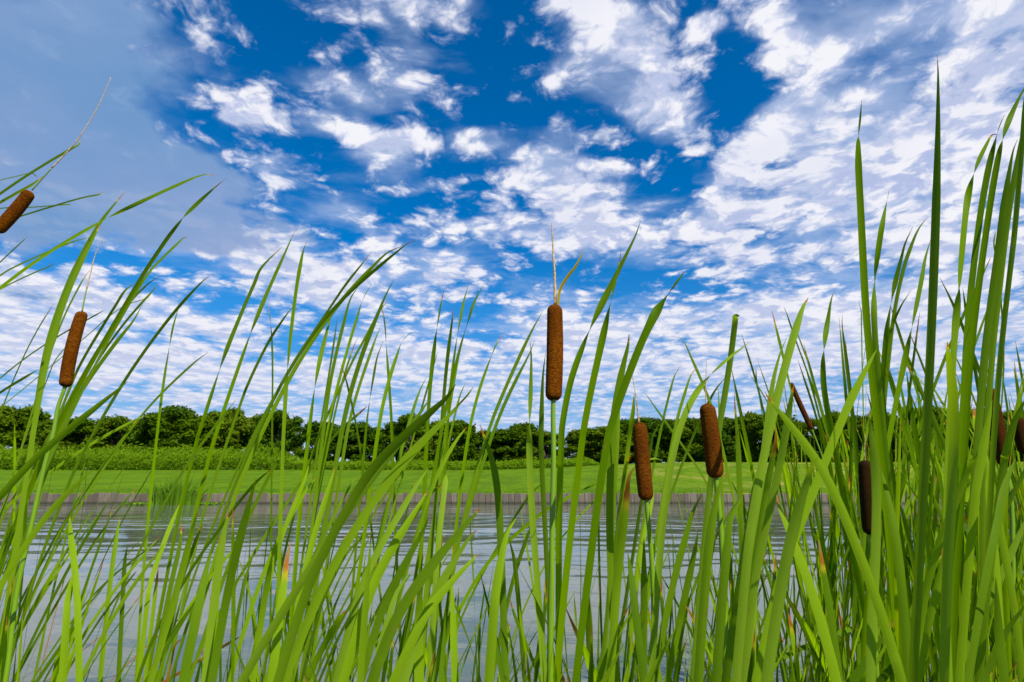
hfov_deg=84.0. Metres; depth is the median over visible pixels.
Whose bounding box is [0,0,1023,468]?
sky
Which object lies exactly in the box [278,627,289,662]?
cattail plant
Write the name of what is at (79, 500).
cattail plant
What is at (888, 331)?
cattail plant
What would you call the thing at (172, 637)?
cattail plant
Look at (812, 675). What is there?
cattail plant
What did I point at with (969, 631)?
cattail plant
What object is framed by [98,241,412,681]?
cattail plant
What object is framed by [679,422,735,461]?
deciduous tree
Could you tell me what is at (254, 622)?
cattail plant
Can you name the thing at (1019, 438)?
cattail plant
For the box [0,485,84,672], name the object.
cattail plant
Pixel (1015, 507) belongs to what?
cattail plant
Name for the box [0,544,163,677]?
cattail plant
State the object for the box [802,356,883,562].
cattail plant
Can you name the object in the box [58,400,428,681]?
cattail plant
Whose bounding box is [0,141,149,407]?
cattail plant
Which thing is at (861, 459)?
cattail plant
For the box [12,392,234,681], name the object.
cattail plant
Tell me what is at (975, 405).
cattail plant
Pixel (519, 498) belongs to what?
timber retaining wall
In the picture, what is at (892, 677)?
cattail plant
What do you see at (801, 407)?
cattail plant
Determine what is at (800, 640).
cattail plant
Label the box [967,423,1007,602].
cattail plant
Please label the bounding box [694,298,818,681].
cattail plant
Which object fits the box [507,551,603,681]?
cattail plant
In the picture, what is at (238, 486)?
cattail plant
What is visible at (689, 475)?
lawn
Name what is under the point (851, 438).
cattail plant
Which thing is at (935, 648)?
cattail plant
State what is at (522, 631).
cattail plant
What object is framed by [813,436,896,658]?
cattail plant
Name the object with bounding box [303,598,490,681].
cattail plant
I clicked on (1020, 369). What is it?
cattail plant
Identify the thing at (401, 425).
deciduous tree
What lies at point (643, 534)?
cattail plant
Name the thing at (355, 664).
cattail plant
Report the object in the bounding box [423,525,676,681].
cattail plant
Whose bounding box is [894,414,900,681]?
cattail plant
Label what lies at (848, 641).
cattail plant
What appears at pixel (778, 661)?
cattail plant
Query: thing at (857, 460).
cattail plant
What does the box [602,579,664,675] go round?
cattail plant
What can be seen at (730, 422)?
deciduous tree
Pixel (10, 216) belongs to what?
cattail plant
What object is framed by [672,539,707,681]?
cattail plant
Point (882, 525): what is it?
cattail plant
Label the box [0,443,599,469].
undergrowth
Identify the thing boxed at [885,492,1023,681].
cattail plant
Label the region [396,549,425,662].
cattail plant
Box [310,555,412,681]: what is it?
cattail plant
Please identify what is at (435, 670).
cattail plant
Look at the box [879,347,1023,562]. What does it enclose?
cattail plant
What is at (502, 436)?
deciduous tree
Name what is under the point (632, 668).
cattail plant
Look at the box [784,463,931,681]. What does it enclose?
cattail plant
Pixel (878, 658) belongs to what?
cattail plant
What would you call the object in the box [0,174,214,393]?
cattail plant
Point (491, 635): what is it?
cattail plant
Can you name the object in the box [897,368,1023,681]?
cattail plant
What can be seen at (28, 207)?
cattail plant
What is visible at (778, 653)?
cattail plant
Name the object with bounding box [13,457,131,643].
cattail plant
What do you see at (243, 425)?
deciduous tree
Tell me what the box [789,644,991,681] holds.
cattail plant
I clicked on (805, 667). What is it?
cattail plant
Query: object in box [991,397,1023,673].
cattail plant
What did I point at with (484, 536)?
water
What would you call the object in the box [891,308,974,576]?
cattail plant
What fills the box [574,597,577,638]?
cattail plant
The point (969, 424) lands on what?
cattail plant
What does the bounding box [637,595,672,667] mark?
cattail plant
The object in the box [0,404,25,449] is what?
deciduous tree
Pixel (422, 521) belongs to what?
cattail plant
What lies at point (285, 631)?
cattail plant
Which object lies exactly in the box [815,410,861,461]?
deciduous tree
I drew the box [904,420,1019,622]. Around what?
cattail plant
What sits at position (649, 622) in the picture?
cattail plant
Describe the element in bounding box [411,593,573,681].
cattail plant
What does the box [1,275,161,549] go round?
cattail plant
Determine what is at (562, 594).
cattail plant
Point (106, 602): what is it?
cattail plant
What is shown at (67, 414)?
cattail plant
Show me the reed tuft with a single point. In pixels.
(174, 498)
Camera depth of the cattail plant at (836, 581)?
1.69 m
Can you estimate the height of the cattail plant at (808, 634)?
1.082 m
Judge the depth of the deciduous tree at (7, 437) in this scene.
64.16 m
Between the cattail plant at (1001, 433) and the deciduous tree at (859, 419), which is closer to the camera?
the cattail plant at (1001, 433)
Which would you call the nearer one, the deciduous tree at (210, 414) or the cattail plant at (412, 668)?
the cattail plant at (412, 668)
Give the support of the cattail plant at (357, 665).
on the muddy bank
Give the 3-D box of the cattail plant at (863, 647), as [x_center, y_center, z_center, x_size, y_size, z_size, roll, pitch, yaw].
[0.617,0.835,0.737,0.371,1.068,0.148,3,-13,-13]
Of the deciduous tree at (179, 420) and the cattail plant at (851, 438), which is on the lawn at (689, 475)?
the deciduous tree at (179, 420)
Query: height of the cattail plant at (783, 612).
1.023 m
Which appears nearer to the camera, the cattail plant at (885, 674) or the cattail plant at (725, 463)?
the cattail plant at (885, 674)
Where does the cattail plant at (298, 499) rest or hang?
on the muddy bank
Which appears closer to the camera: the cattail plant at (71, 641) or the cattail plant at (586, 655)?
the cattail plant at (586, 655)
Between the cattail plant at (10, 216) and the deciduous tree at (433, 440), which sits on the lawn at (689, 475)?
the deciduous tree at (433, 440)
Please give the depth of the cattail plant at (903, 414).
1.91 m
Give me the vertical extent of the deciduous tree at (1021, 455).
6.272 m
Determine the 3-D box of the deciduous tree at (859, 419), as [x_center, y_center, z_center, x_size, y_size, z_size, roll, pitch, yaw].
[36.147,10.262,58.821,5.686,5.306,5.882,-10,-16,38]
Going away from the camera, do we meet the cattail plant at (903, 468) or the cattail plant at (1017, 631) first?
the cattail plant at (1017, 631)
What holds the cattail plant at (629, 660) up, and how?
on the muddy bank
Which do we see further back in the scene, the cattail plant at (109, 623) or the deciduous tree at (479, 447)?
the deciduous tree at (479, 447)
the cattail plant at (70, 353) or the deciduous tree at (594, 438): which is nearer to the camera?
the cattail plant at (70, 353)
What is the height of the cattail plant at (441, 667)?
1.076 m
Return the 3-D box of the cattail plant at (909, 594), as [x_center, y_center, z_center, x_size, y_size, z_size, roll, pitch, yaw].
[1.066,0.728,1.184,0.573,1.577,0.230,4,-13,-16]
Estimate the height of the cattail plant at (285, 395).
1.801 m
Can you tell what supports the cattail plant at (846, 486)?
on the muddy bank
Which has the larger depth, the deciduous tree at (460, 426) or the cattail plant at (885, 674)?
the deciduous tree at (460, 426)
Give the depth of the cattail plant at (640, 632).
0.86 m
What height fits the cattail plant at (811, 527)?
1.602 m
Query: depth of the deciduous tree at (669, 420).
63.81 m
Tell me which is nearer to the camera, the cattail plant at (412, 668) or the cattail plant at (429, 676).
the cattail plant at (429, 676)
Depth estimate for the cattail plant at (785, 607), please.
1.56 m
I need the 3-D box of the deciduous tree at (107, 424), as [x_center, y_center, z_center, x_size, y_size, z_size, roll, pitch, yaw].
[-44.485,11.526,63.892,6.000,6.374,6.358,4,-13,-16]
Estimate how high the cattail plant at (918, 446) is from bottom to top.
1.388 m
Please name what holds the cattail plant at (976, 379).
on the muddy bank
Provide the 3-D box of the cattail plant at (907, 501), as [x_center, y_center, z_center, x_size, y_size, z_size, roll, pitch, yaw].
[1.477,0.926,2.302,0.728,1.782,0.152,-1,-13,6]
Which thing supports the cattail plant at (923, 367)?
on the muddy bank
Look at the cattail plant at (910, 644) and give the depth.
0.70 m
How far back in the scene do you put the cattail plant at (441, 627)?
1.05 m
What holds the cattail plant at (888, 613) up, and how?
on the muddy bank
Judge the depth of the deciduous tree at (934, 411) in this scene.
58.12 m
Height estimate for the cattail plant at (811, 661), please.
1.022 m
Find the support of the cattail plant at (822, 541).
on the muddy bank
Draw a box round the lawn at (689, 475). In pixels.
[0,462,1023,503]
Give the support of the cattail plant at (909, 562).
on the muddy bank
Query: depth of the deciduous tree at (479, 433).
60.86 m
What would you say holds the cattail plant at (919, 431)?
on the muddy bank
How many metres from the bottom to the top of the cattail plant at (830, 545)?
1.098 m
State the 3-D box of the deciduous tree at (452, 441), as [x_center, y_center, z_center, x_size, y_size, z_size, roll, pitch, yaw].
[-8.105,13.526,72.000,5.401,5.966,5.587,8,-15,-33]
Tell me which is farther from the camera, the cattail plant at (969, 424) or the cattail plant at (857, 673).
the cattail plant at (969, 424)
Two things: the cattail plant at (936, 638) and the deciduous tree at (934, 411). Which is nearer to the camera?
the cattail plant at (936, 638)
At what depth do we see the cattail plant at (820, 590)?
1.35 m
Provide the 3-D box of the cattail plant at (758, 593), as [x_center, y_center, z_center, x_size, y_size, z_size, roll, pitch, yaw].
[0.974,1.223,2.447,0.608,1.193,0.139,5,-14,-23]
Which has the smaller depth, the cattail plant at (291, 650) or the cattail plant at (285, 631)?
the cattail plant at (291, 650)
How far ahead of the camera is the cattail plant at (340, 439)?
1.55 m
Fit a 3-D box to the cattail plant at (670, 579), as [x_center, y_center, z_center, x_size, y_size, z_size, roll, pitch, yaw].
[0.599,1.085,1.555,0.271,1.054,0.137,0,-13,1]
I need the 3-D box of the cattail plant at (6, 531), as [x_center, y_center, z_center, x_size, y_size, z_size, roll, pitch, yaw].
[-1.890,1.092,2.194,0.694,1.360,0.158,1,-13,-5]
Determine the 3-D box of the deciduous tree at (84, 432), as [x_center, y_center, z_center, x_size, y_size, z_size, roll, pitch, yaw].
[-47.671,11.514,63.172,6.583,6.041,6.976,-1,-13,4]
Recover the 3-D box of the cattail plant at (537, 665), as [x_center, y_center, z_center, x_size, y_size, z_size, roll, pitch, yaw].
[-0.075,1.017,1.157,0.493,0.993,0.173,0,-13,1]
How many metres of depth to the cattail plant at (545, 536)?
1.30 m
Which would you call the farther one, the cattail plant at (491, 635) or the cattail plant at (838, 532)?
the cattail plant at (838, 532)
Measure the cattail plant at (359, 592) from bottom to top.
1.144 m
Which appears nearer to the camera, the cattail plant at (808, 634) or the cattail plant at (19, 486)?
the cattail plant at (808, 634)
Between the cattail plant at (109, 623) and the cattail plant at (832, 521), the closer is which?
the cattail plant at (109, 623)
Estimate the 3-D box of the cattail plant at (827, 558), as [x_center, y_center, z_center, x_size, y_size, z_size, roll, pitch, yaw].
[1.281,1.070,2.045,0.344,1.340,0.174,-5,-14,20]
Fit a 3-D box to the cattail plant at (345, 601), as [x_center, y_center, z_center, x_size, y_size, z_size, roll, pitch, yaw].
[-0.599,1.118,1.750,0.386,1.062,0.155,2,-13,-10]
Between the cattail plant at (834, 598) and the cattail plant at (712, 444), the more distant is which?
the cattail plant at (834, 598)
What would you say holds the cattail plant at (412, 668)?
on the muddy bank
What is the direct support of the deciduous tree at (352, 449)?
on the lawn at (689, 475)
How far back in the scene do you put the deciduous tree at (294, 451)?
72.26 m
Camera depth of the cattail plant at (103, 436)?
2.17 m
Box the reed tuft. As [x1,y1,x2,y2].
[142,474,211,504]
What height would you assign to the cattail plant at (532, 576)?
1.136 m
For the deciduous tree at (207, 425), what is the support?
on the lawn at (689, 475)
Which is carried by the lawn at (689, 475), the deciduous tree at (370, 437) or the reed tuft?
the deciduous tree at (370, 437)
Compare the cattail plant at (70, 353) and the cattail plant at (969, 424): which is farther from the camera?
the cattail plant at (969, 424)
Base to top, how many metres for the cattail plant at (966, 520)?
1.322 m
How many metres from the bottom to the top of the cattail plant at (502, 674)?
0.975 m
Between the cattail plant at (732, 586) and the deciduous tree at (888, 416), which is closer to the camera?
the cattail plant at (732, 586)
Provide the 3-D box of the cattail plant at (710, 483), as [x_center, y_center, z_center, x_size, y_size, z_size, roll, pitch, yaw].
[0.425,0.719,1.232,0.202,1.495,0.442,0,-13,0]
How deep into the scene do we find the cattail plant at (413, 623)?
1.75 m
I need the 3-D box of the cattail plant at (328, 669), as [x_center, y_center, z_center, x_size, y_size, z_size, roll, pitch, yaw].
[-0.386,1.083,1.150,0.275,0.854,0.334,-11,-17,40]
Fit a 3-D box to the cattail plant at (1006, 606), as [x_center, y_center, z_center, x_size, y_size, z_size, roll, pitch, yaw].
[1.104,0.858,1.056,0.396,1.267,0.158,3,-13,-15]
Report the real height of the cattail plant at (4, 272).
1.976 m
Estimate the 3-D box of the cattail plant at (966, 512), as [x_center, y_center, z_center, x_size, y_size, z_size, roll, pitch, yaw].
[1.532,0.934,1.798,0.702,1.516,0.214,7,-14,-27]
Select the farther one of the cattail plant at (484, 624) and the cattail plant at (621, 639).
the cattail plant at (621, 639)
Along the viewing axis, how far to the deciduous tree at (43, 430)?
60.71 m
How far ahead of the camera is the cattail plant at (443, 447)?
1.61 m
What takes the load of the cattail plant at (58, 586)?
on the muddy bank
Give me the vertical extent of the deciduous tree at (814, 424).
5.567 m
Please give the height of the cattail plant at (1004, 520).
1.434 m
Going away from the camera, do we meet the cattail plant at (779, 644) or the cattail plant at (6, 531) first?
the cattail plant at (779, 644)
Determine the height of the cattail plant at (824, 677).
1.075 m
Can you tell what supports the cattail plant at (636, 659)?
on the muddy bank
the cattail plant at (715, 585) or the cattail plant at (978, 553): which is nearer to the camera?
the cattail plant at (978, 553)
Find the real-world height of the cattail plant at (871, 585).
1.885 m
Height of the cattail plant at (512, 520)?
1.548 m
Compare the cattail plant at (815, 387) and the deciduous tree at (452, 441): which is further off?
the deciduous tree at (452, 441)
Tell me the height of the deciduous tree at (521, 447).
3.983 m
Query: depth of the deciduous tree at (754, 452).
60.58 m
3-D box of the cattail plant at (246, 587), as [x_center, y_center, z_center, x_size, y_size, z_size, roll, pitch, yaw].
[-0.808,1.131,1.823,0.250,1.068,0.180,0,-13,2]
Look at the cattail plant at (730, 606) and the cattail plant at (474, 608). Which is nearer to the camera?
the cattail plant at (730, 606)
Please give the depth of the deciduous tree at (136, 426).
63.36 m
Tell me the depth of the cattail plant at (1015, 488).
1.20 m
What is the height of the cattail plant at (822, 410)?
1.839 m
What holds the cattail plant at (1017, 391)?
on the muddy bank
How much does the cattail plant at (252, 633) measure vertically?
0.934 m
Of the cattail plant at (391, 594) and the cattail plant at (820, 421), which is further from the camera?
the cattail plant at (820, 421)
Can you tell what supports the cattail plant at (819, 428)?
on the muddy bank
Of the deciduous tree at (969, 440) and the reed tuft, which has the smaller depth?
the reed tuft
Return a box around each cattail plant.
[0,78,127,665]
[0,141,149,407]
[0,173,70,262]
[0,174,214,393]
[0,180,223,681]
[0,237,103,378]
[0,270,136,680]
[0,284,206,673]
[0,415,139,607]
[0,447,111,681]
[0,448,111,681]
[0,465,33,629]
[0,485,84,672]
[0,538,81,681]
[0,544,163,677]
[0,551,230,681]
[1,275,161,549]
[2,238,102,681]
[2,500,109,638]
[3,374,88,518]
[11,420,177,681]
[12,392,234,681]
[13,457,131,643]
[22,588,145,681]
[53,506,194,681]
[56,536,159,681]
[57,456,181,681]
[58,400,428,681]
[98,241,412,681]
[116,230,398,681]
[134,246,369,681]
[154,285,374,681]
[172,648,269,681]
[178,384,477,681]
[199,533,371,681]
[201,562,363,681]
[213,533,419,674]
[219,535,378,681]
[223,564,373,680]
[227,570,288,678]
[230,631,433,681]
[231,507,235,681]
[239,500,344,681]
[241,530,312,670]
[250,468,427,681]
[256,526,366,681]
[260,495,388,681]
[263,300,387,681]
[267,519,427,681]
[268,306,473,681]
[275,234,437,681]
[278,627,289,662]
[289,280,442,681]
[297,570,413,681]
[299,549,451,671]
[302,513,403,681]
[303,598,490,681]
[308,481,413,681]
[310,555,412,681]
[324,628,341,681]
[327,591,472,681]
[339,620,429,681]
[340,284,596,681]
[357,531,623,681]
[366,600,567,681]
[367,506,481,681]
[374,609,525,681]
[382,284,542,677]
[383,590,583,681]
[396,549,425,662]
[404,571,420,645]
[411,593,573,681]
[414,518,515,681]
[422,384,539,681]
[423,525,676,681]
[426,475,509,681]
[436,515,520,681]
[437,576,446,681]
[438,531,454,681]
[449,540,673,681]
[456,582,535,681]
[469,514,537,681]
[476,558,631,680]
[480,222,697,681]
[480,572,593,681]
[494,458,659,678]
[498,623,754,681]
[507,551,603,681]
[509,352,659,681]
[513,556,649,681]
[520,556,797,681]
[521,515,667,681]
[526,221,640,681]
[526,621,894,681]
[548,572,791,681]
[555,515,627,681]
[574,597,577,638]
[586,336,875,681]
[590,602,709,681]
[596,583,599,672]
[597,488,746,677]
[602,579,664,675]
[615,514,714,681]
[622,367,723,681]
[628,511,769,681]
[628,541,647,681]
[628,612,650,681]
[629,609,640,681]
[631,634,892,681]
[635,552,818,681]
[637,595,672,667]
[645,372,830,673]
[658,479,778,680]
[658,552,899,681]
[660,314,743,681]
[660,624,898,681]
[662,577,856,681]
[667,539,767,667]
[669,526,734,652]
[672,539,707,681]
[676,487,792,659]
[680,338,761,640]
[680,456,797,681]
[688,553,767,681]
[688,558,849,664]
[692,551,829,681]
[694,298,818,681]
[700,338,1023,681]
[707,517,860,681]
[708,631,817,678]
[710,523,833,681]
[729,554,941,663]
[729,555,857,681]
[730,578,923,678]
[730,618,862,681]
[731,257,990,681]
[732,372,972,681]
[733,561,880,667]
[740,432,969,681]
[742,337,871,656]
[743,494,860,681]
[744,312,985,670]
[750,304,868,653]
[756,577,800,681]
[757,360,941,659]
[760,574,885,681]
[761,570,787,681]
[764,560,830,681]
[765,88,1023,681]
[766,397,921,681]
[767,514,838,681]
[772,312,941,679]
[774,424,840,677]
[775,280,1023,681]
[776,58,1015,681]
[777,426,1020,669]
[777,532,915,679]
[782,525,841,675]
[783,400,848,663]
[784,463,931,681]
[787,469,913,672]
[788,227,912,681]
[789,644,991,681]
[792,320,1004,654]
[793,570,856,681]
[794,451,895,630]
[798,361,933,617]
[798,466,917,681]
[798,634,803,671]
[799,613,828,681]
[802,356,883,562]
[804,347,976,635]
[804,437,920,665]
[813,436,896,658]
[817,561,853,678]
[818,100,1023,681]
[819,574,840,678]
[820,115,1023,681]
[823,423,943,681]
[823,430,893,681]
[826,321,866,657]
[826,420,945,598]
[837,376,939,564]
[842,218,941,668]
[842,418,909,572]
[843,430,973,655]
[848,460,975,675]
[860,556,869,681]
[861,420,1023,681]
[864,437,931,677]
[867,393,974,595]
[867,442,897,590]
[869,382,1023,681]
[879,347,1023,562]
[879,352,1023,681]
[883,590,1016,678]
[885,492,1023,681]
[885,497,1016,681]
[886,365,940,563]
[888,394,1023,643]
[889,371,976,656]
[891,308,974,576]
[893,463,993,642]
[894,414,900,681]
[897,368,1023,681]
[900,504,1021,670]
[902,342,997,611]
[902,409,965,680]
[902,471,991,644]
[903,342,958,585]
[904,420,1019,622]
[905,438,929,681]
[906,370,1023,678]
[906,478,1020,674]
[907,365,1017,681]
[909,332,975,544]
[909,366,1023,581]
[912,398,1011,679]
[912,500,940,649]
[914,414,976,613]
[917,389,1022,553]
[917,397,1014,673]
[925,529,939,654]
[929,595,991,681]
[931,444,1023,629]
[932,232,1004,552]
[933,380,1023,681]
[934,390,1022,534]
[938,411,976,560]
[939,389,1015,535]
[956,374,1008,549]
[957,359,1021,542]
[963,291,1023,510]
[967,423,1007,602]
[969,432,1023,618]
[969,467,1023,504]
[977,510,978,592]
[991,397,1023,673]
[992,574,1023,649]
[994,480,1023,607]
[1003,513,1012,681]
[1008,413,1023,572]
[1011,362,1022,615]
[1012,475,1023,517]
[1014,370,1023,418]
[1015,341,1023,392]
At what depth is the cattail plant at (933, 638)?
1.32 m
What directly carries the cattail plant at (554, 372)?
on the muddy bank
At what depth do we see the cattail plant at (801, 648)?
1.40 m
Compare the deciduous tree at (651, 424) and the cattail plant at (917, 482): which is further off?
the deciduous tree at (651, 424)
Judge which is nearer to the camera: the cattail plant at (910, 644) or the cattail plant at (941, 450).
the cattail plant at (910, 644)
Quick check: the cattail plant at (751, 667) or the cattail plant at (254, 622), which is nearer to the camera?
the cattail plant at (751, 667)
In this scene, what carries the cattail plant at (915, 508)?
on the muddy bank
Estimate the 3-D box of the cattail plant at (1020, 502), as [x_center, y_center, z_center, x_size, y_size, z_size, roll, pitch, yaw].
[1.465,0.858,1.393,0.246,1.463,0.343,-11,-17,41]
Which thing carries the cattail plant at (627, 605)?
on the muddy bank
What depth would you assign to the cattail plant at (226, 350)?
1.86 m
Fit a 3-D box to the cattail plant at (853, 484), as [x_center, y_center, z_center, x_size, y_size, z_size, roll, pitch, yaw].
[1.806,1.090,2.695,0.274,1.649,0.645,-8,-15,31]
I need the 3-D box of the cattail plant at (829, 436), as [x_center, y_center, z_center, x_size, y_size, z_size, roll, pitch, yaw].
[1.667,0.835,2.254,0.803,1.965,0.168,-1,-13,7]
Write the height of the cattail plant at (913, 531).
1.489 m
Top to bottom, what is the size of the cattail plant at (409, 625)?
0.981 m
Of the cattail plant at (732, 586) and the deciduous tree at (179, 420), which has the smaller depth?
the cattail plant at (732, 586)
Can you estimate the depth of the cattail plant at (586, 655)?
0.99 m
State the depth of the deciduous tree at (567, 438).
62.39 m
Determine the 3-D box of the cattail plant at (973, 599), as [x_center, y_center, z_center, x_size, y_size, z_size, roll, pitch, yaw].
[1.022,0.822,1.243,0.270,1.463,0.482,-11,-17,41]
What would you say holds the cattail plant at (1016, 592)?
on the muddy bank
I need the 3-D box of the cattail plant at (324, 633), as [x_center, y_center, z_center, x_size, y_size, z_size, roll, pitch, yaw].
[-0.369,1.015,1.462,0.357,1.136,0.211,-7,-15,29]
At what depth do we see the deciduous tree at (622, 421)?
60.71 m
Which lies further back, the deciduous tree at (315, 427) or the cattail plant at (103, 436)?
the deciduous tree at (315, 427)
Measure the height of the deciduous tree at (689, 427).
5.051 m
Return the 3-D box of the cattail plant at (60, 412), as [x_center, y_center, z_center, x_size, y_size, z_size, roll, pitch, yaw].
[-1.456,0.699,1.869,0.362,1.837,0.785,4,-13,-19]
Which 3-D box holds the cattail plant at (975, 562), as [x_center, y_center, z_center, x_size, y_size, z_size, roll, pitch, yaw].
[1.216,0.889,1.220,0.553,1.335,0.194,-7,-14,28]
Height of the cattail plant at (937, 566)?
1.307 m
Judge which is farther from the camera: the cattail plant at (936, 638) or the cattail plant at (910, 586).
the cattail plant at (910, 586)
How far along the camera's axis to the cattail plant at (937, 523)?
2.46 m
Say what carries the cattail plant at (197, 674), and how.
on the muddy bank
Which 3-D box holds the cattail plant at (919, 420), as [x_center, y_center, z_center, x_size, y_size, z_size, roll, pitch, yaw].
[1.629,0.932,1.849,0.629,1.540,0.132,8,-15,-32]
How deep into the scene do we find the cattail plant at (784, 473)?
2.57 m
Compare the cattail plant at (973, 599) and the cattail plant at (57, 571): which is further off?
the cattail plant at (57, 571)
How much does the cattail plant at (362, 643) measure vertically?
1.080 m
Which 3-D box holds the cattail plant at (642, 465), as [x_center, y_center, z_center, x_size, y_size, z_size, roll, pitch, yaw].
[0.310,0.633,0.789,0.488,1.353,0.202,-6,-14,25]
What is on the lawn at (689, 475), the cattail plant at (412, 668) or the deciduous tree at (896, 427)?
the deciduous tree at (896, 427)
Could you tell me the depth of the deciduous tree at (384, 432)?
62.21 m
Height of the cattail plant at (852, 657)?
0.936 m
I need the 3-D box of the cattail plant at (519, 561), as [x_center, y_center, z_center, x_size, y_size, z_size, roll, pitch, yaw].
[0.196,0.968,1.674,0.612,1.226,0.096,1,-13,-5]
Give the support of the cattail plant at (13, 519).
on the muddy bank
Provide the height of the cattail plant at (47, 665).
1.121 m
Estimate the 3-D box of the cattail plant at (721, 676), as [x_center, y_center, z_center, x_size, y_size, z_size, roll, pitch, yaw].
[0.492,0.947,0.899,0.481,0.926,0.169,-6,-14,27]
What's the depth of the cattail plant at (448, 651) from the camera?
1.14 m
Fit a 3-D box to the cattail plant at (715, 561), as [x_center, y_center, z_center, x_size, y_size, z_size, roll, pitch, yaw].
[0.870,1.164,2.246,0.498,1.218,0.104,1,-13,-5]
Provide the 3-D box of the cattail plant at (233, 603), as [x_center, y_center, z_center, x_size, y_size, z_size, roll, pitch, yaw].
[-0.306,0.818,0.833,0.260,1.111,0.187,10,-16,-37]
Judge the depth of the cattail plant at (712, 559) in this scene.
1.59 m
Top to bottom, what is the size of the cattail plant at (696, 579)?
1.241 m
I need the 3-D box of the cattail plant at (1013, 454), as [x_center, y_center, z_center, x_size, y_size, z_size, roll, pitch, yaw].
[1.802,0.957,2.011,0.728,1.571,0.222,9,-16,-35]
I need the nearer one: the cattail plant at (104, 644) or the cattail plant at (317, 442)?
the cattail plant at (104, 644)
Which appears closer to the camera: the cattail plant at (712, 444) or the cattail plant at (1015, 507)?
the cattail plant at (712, 444)
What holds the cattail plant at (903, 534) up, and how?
on the muddy bank
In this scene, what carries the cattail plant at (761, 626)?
on the muddy bank
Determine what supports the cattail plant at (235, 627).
on the muddy bank
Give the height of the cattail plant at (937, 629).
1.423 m
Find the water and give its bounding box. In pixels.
[0,504,1023,681]
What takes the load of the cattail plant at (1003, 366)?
on the muddy bank
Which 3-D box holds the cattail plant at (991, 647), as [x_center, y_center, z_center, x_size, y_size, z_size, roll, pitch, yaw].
[0.994,0.884,1.314,0.703,1.378,0.160,2,-13,-7]
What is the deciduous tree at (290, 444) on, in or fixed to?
on the lawn at (689, 475)
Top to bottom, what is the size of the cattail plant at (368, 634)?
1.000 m
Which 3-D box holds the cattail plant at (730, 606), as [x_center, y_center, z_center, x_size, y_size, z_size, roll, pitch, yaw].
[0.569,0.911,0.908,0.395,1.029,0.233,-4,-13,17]
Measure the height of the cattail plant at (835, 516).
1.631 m
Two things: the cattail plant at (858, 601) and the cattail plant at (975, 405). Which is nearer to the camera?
the cattail plant at (858, 601)
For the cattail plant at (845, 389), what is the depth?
2.40 m
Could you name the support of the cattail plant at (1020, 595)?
on the muddy bank
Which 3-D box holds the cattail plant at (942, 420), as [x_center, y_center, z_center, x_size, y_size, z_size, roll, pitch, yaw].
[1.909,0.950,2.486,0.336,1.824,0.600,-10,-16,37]
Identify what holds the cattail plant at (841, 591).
on the muddy bank
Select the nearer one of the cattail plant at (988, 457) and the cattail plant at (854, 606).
the cattail plant at (854, 606)
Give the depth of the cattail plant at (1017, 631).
1.04 m
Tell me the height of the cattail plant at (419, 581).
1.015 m
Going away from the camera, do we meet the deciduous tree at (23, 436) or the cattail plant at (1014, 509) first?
the cattail plant at (1014, 509)
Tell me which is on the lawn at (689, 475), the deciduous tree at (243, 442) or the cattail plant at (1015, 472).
the deciduous tree at (243, 442)
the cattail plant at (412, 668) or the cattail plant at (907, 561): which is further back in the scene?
the cattail plant at (907, 561)
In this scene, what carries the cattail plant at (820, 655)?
on the muddy bank
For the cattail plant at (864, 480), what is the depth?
0.94 m
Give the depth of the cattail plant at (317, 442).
2.25 m
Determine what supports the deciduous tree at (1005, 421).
on the lawn at (689, 475)
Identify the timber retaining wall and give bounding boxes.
[0,493,1017,503]
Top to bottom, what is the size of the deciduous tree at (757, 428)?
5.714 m
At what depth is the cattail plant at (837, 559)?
1.95 m
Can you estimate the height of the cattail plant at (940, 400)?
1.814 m
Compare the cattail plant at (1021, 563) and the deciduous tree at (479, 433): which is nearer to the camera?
the cattail plant at (1021, 563)
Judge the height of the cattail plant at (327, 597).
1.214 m
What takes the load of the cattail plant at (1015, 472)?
on the muddy bank
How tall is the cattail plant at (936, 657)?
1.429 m
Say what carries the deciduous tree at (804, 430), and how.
on the lawn at (689, 475)
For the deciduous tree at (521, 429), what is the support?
on the lawn at (689, 475)
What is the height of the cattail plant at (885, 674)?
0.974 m
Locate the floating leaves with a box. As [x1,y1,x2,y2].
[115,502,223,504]
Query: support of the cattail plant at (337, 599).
on the muddy bank
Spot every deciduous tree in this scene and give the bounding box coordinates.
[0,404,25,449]
[0,404,52,451]
[11,412,46,447]
[24,419,85,451]
[61,416,115,467]
[82,414,143,451]
[116,418,169,467]
[129,405,199,456]
[169,415,220,466]
[199,410,217,420]
[204,407,255,452]
[222,413,289,466]
[247,408,303,461]
[278,416,304,456]
[291,420,342,460]
[329,427,373,459]
[342,420,384,461]
[373,421,407,460]
[386,413,432,460]
[417,419,455,462]
[433,430,460,452]
[436,419,479,461]
[454,429,507,460]
[455,445,481,460]
[478,428,520,461]
[504,422,538,459]
[513,430,573,460]
[564,426,633,462]
[564,429,599,457]
[597,418,634,463]
[621,416,671,461]
[650,419,673,462]
[667,417,702,461]
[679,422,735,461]
[717,417,749,461]
[726,411,779,461]
[740,411,805,461]
[759,419,822,461]
[803,417,826,458]
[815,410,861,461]
[838,415,894,459]
[859,412,901,461]
[888,405,942,461]
[909,405,946,438]
[937,416,990,458]
[969,408,1016,456]
[1002,411,1023,461]
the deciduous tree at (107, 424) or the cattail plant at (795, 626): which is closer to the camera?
the cattail plant at (795, 626)
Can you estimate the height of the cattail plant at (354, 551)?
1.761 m
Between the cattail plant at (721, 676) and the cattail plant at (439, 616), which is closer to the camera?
the cattail plant at (721, 676)
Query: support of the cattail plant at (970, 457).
on the muddy bank
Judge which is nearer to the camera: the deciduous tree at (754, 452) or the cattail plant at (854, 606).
the cattail plant at (854, 606)

